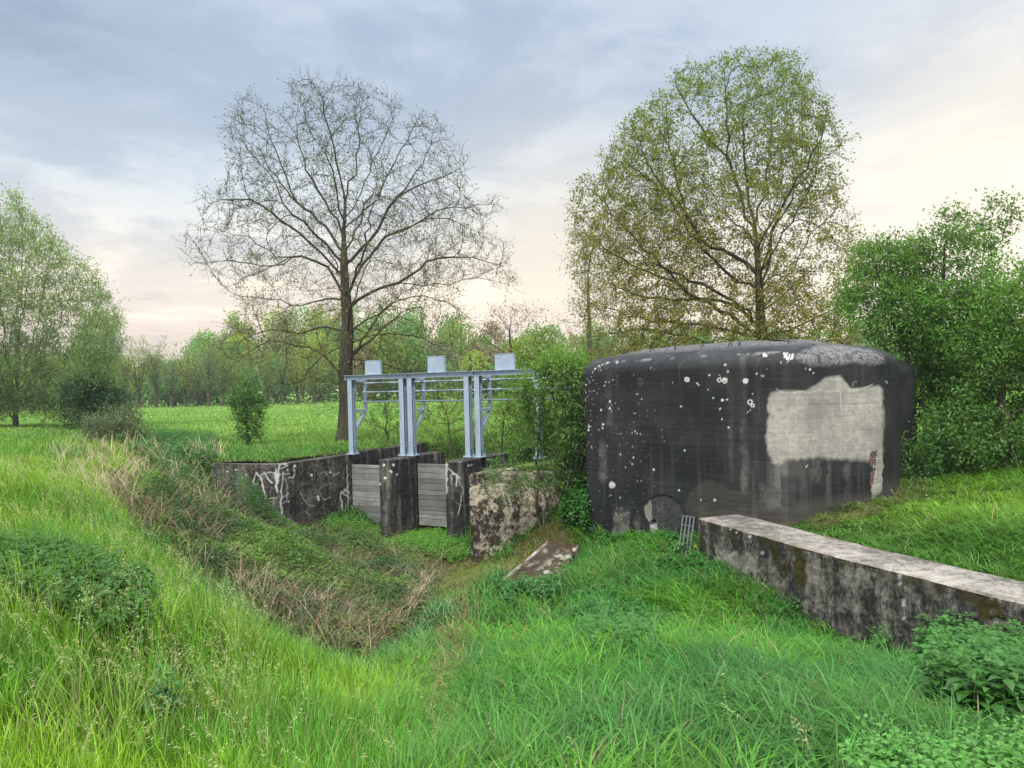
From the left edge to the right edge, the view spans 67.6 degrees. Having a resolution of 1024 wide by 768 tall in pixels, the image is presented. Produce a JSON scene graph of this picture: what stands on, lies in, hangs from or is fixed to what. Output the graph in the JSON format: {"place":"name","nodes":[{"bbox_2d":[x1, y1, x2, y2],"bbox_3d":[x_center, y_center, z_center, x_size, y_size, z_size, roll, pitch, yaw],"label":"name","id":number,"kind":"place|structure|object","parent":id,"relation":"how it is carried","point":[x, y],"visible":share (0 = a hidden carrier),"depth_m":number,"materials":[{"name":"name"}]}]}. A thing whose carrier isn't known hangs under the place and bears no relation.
{"place":"outdoors","nodes":[
{"label":"outdoors","id":0,"kind":"place"},
{"bbox_2d":[0,377,1023,767],"bbox_3d":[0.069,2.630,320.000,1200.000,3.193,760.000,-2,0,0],"label":"ground","id":1,"kind":"structure","parent":0,"point":[538,537],"depth_m":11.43,"materials":[{"name":"green plant"}]},
{"bbox_2d":[0,181,132,426],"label":"willow tree","id":2,"kind":"object","parent":1,"relation":"on","point":[15,401],"visible":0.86,"depth_m":35.27,"materials":[{"name":"green plant"}]},
{"bbox_2d":[33,305,128,427],"bbox_3d":[-18.454,-0.629,32.983,4.021,5.618,3.106,-2,0,0],"label":"willow bush","id":3,"kind":"object","parent":1,"relation":"on","point":[93,345],"visible":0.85,"depth_m":32.73,"materials":[{"name":"green plant"}]},
{"bbox_2d":[0,523,163,648],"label":"nettles","id":4,"kind":"object","parent":1,"relation":"on","point":[44,560],"visible":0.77,"depth_m":5.97,"materials":[{"name":"green plant"}]},
{"bbox_2d":[73,559,141,613],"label":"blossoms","id":5,"kind":"object","parent":4,"relation":"attached to","point":[112,582],"visible":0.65,"depth_m":6.07,"materials":[{"name":"green plant"}]},
{"bbox_2d":[43,362,136,429],"bbox_3d":[-18.154,0.633,33.125,4.067,3.295,2.657,-2,0,0],"label":"holly bush","id":6,"kind":"object","parent":1,"relation":"on","point":[100,396],"visible":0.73,"depth_m":32.84,"materials":[{"name":"green plant"}]},
{"bbox_2d":[71,396,163,446],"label":"bramble bush","id":7,"kind":"object","parent":1,"relation":"on","point":[120,427],"visible":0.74,"depth_m":25.35,"materials":[{"name":"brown plant"}]},
{"bbox_2d":[111,337,141,401],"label":"pollard willow","id":8,"kind":"object","parent":1,"relation":"on","point":[125,376],"visible":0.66,"depth_m":98.37,"materials":[{"name":"green plant"}]},
{"bbox_2d":[116,334,171,407],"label":"pollard willow","id":9,"kind":"object","parent":1,"relation":"on","point":[137,385],"visible":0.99,"depth_m":98.75,"materials":[{"name":"green plant"}]},
{"bbox_2d":[130,331,181,407],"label":"pollard willow","id":10,"kind":"object","parent":1,"relation":"on","point":[154,383],"visible":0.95,"depth_m":99.68,"materials":[{"name":"green plant"}]},
{"bbox_2d":[145,350,186,407],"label":"pollard willow","id":11,"kind":"object","parent":1,"relation":"on","point":[171,390],"visible":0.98,"depth_m":96.65,"materials":[{"name":"green plant"}]},
{"bbox_2d":[122,426,218,491],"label":"weeds","id":12,"kind":"object","parent":1,"relation":"on","point":[171,434],"visible":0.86,"depth_m":23.02,"materials":[{"name":"green plant"}]},
{"bbox_2d":[165,341,205,406],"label":"pollard willow","id":13,"kind":"object","parent":1,"relation":"on","point":[186,383],"visible":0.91,"depth_m":97.41,"materials":[{"name":"green plant"}]},
{"bbox_2d":[187,347,207,406],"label":"pollard willow","id":14,"kind":"object","parent":1,"relation":"on","point":[197,388],"visible":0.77,"depth_m":98.33,"materials":[{"name":"green plant"}]},
{"bbox_2d":[179,332,226,405],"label":"pollard willow","id":15,"kind":"object","parent":1,"relation":"on","point":[207,383],"visible":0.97,"depth_m":95.39,"materials":[{"name":"green plant"}]},
{"bbox_2d":[198,339,240,406],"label":"pollard willow","id":16,"kind":"object","parent":1,"relation":"on","point":[222,385],"visible":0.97,"depth_m":96.15,"materials":[{"name":"green plant"}]},
{"bbox_2d":[213,351,250,390],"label":"pollard willow","id":17,"kind":"object","parent":1,"relation":"on","point":[232,381],"visible":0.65,"depth_m":96.99,"materials":[{"name":"green plant"}]},
{"bbox_2d":[222,373,273,444],"bbox_3d":[-9.134,0.910,26.475,1.645,2.609,1.256,-2,0,0],"label":"ivy stump","id":18,"kind":"object","parent":1,"relation":"on","point":[239,398],"visible":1,"depth_m":26.37,"materials":[{"name":"green plant"}]},
{"bbox_2d":[41,431,477,659],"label":"dead stalks","id":19,"kind":"object","parent":1,"relation":"on","point":[149,498],"visible":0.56,"depth_m":12.32,"materials":[{"name":"brown plant"}]},
{"bbox_2d":[251,337,278,404],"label":"pollard willow","id":20,"kind":"object","parent":1,"relation":"on","point":[267,377],"visible":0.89,"depth_m":93.32,"materials":[{"name":"green plant"}]},
{"bbox_2d":[107,463,443,659],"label":"brambles","id":21,"kind":"object","parent":1,"relation":"on","point":[296,542],"visible":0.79,"depth_m":12.76,"materials":[{"name":"green plant"}]},
{"bbox_2d":[265,347,296,404],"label":"pollard willow","id":22,"kind":"object","parent":1,"relation":"on","point":[282,386],"visible":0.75,"depth_m":94.23,"materials":[{"name":"green plant"}]},
{"bbox_2d":[211,454,353,526],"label":"wing wall","id":23,"kind":"structure","parent":1,"relation":"on","point":[302,490],"depth_m":20.29,"materials":[{"name":"concrete"}]},
{"bbox_2d":[344,353,558,458],"bbox_3d":[-1.675,0.590,20.842,6.739,2.718,0.810,-2,0,27],"label":"sluice gantry","id":24,"kind":"object","parent":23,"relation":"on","point":[505,363],"visible":0.87,"depth_m":21.01,"materials":[{"name":"metal"}]},
{"bbox_2d":[277,342,305,404],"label":"pollard willow","id":25,"kind":"object","parent":1,"relation":"on","point":[296,388],"visible":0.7,"depth_m":94.80,"materials":[{"name":"green plant"}]},
{"bbox_2d":[294,344,329,404],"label":"pollard willow","id":26,"kind":"object","parent":1,"relation":"on","point":[314,389],"visible":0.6,"depth_m":91.97,"materials":[{"name":"green plant"}]},
{"bbox_2d":[171,61,525,442],"bbox_3d":[-5.953,-4.792,27.385,12.758,13.929,9.648,-2,0,0],"label":"oak tree","id":27,"kind":"object","parent":1,"relation":"on","point":[347,352],"visible":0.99,"depth_m":27.21,"materials":[{"name":"brown plant"}]},
{"bbox_2d":[352,464,380,522],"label":"stop boards","id":28,"kind":"object","parent":1,"relation":"on","point":[366,486],"visible":0.49,"depth_m":21.82,"materials":[{"name":"grey wood"}]},
{"bbox_2d":[356,391,416,444],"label":"thorn bush","id":29,"kind":"object","parent":1,"relation":"on","point":[385,411],"visible":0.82,"depth_m":25.42,"materials":[{"name":"green plant"}]},
{"bbox_2d":[354,442,426,464],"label":"channel wall","id":30,"kind":"structure","parent":1,"relation":"on","point":[374,456],"depth_m":23.25,"materials":[{"name":"concrete"}]},
{"bbox_2d":[320,510,470,561],"bbox_3d":[-2.242,3.863,20.087,5.293,0.831,3.030,-1,0,38],"label":"chickweed","id":31,"kind":"object","parent":1,"relation":"on","point":[426,537],"visible":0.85,"depth_m":19.24,"materials":[{"name":"green plant"}]},
{"bbox_2d":[379,451,444,541],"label":"sluice pier","id":32,"kind":"structure","parent":1,"relation":"on","point":[399,504],"depth_m":20.32,"materials":[{"name":"concrete"}]},
{"bbox_2d":[418,464,446,526],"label":"stop boards","id":33,"kind":"object","parent":1,"relation":"on","point":[432,492],"visible":0.61,"depth_m":20.81,"materials":[{"name":"grey wood"}]},
{"bbox_2d":[407,377,474,460],"bbox_3d":[-2.218,1.349,25.003,2.747,3.203,2.242,-2,0,0],"label":"thorn bush","id":34,"kind":"object","parent":1,"relation":"on","point":[444,414],"visible":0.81,"depth_m":24.99,"materials":[{"name":"green plant"}]},
{"bbox_2d":[445,453,507,539],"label":"sluice pier","id":35,"kind":"structure","parent":1,"relation":"on","point":[459,471],"depth_m":19.16,"materials":[{"name":"concrete"}]},
{"bbox_2d":[473,387,531,455],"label":"thorn bush","id":36,"kind":"object","parent":1,"relation":"on","point":[501,407],"visible":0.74,"depth_m":22.99,"materials":[{"name":"green plant"}]},
{"bbox_2d":[466,295,548,412],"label":"plum tree","id":37,"kind":"object","parent":1,"relation":"on","point":[509,331],"visible":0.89,"depth_m":47.79,"materials":[{"name":"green plant"}]},
{"bbox_2d":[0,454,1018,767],"bbox_3d":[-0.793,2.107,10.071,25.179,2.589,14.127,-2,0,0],"label":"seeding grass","id":38,"kind":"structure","parent":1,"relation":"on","point":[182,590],"depth_m":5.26,"materials":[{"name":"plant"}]},
{"bbox_2d":[0,297,1023,409],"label":"woodland","id":39,"kind":"object","parent":1,"relation":"on","point":[482,362],"visible":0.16,"depth_m":112.50,"materials":[{"name":"green plant"}]},
{"bbox_2d":[476,452,550,529],"bbox_3d":[-0.007,2.234,15.980,1.531,1.698,1.331,-2,0,-35],"label":"willow bush","id":40,"kind":"object","parent":1,"relation":"on","point":[512,488],"visible":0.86,"depth_m":15.80,"materials":[{"name":"plant"}]},
{"bbox_2d":[134,571,892,724],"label":"nettles","id":41,"kind":"object","parent":1,"relation":"on","point":[526,586],"visible":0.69,"depth_m":8.10,"materials":[{"name":"green plant"}]},
{"bbox_2d":[469,460,571,564],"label":"abutment block","id":42,"kind":"structure","parent":1,"relation":"on","point":[491,523],"depth_m":16.82,"materials":[{"name":"concrete"}]},
{"bbox_2d":[482,342,595,522],"bbox_3d":[0.694,0.997,15.656,2.350,3.736,1.655,-1,0,13],"label":"willow bush","id":43,"kind":"object","parent":1,"relation":"on","point":[561,365],"visible":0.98,"depth_m":15.42,"materials":[{"name":"green plant"}]},
{"bbox_2d":[494,320,587,450],"bbox_3d":[1.029,0.186,23.893,3.564,4.498,2.710,-2,0,0],"label":"hazel bush","id":44,"kind":"object","parent":1,"relation":"on","point":[539,350],"visible":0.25,"depth_m":23.78,"materials":[{"name":"green plant"}]},
{"bbox_2d":[502,541,579,581],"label":"concrete slab","id":45,"kind":"structure","parent":1,"relation":"on","point":[544,554],"depth_m":13.07,"materials":[{"name":"grey concrete"}]},
{"bbox_2d":[514,382,572,525],"bbox_3d":[0.735,1.480,16.442,1.317,3.164,1.129,-1,0,11],"label":"willow bush","id":46,"kind":"object","parent":1,"relation":"on","point":[545,435],"visible":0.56,"depth_m":16.39,"materials":[{"name":"green plant"}]},
{"bbox_2d":[554,465,592,532],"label":"ivy","id":47,"kind":"object","parent":1,"relation":"on","point":[576,508],"visible":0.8,"depth_m":15.14,"materials":[{"name":"green plant"}]},
{"bbox_2d":[545,219,643,360],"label":"weeping birch","id":48,"kind":"object","parent":1,"relation":"on","point":[589,343],"visible":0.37,"depth_m":61.85,"materials":[{"name":"green plant"}]},
{"bbox_2d":[594,525,729,578],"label":"nettles","id":49,"kind":"object","parent":1,"relation":"on","point":[667,536],"visible":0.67,"depth_m":12.39,"materials":[{"name":"green plant"}]},
{"bbox_2d":[677,515,694,557],"bbox_3d":[2.756,2.444,12.125,0.219,0.634,0.611,-1,0,25],"label":"metal grating","id":50,"kind":"object","parent":1,"relation":"on","point":[684,535],"visible":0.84,"depth_m":12.17,"materials":[{"name":"metal"}]},
{"bbox_2d":[561,41,876,361],"bbox_3d":[7.363,-5.504,26.786,11.590,14.527,11.558,-2,0,0],"label":"oak tree","id":51,"kind":"object","parent":1,"relation":"on","point":[761,324],"visible":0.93,"depth_m":26.44,"materials":[{"name":"green plant"}]},
{"bbox_2d":[562,339,917,537],"bbox_3d":[4.703,1.361,15.687,7.102,4.333,8.229,-2,0,0],"label":"bunker","id":52,"kind":"object","parent":1,"relation":"on","point":[780,431],"visible":0.78,"depth_m":12.30,"materials":[{"name":"concrete"}]},
{"bbox_2d":[698,514,1023,656],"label":"retaining wall","id":53,"kind":"structure","parent":1,"relation":"on","point":[849,589],"depth_m":8.91,"materials":[{"name":"concrete"}]},
{"bbox_2d":[822,186,1023,456],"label":"elder bush","id":54,"kind":"object","parent":1,"relation":"on","point":[925,306],"visible":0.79,"depth_m":15.85,"materials":[{"name":"green plant"}]},
{"bbox_2d":[837,713,1023,767],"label":"nettles","id":55,"kind":"object","parent":1,"relation":"on","point":[938,760],"visible":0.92,"depth_m":3.56,"materials":[{"name":"green plant"}]},
{"bbox_2d":[901,424,988,479],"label":"elder bush","id":56,"kind":"object","parent":1,"relation":"on","point":[924,470],"visible":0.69,"depth_m":14.28,"materials":[{"name":"green plant"}]},
{"bbox_2d":[906,240,1023,475],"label":"elder bush","id":57,"kind":"object","parent":1,"relation":"on","point":[1004,436],"visible":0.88,"depth_m":14.52,"materials":[{"name":"green plant"}]},
{"bbox_2d":[906,609,1023,732],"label":"nettles","id":58,"kind":"object","parent":1,"relation":"on","point":[967,658],"visible":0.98,"depth_m":5.05,"materials":[{"name":"green plant"}]},
{"bbox_2d":[0,384,1023,460],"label":"meadow grass","id":59,"kind":"structure","parent":0,"point":[172,422],"depth_m":42.46,"materials":[{"name":"green plant"}]},
{"bbox_2d":[0,0,1023,395],"label":"sky","id":60,"kind":"structure","parent":0,"point":[108,108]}
]}

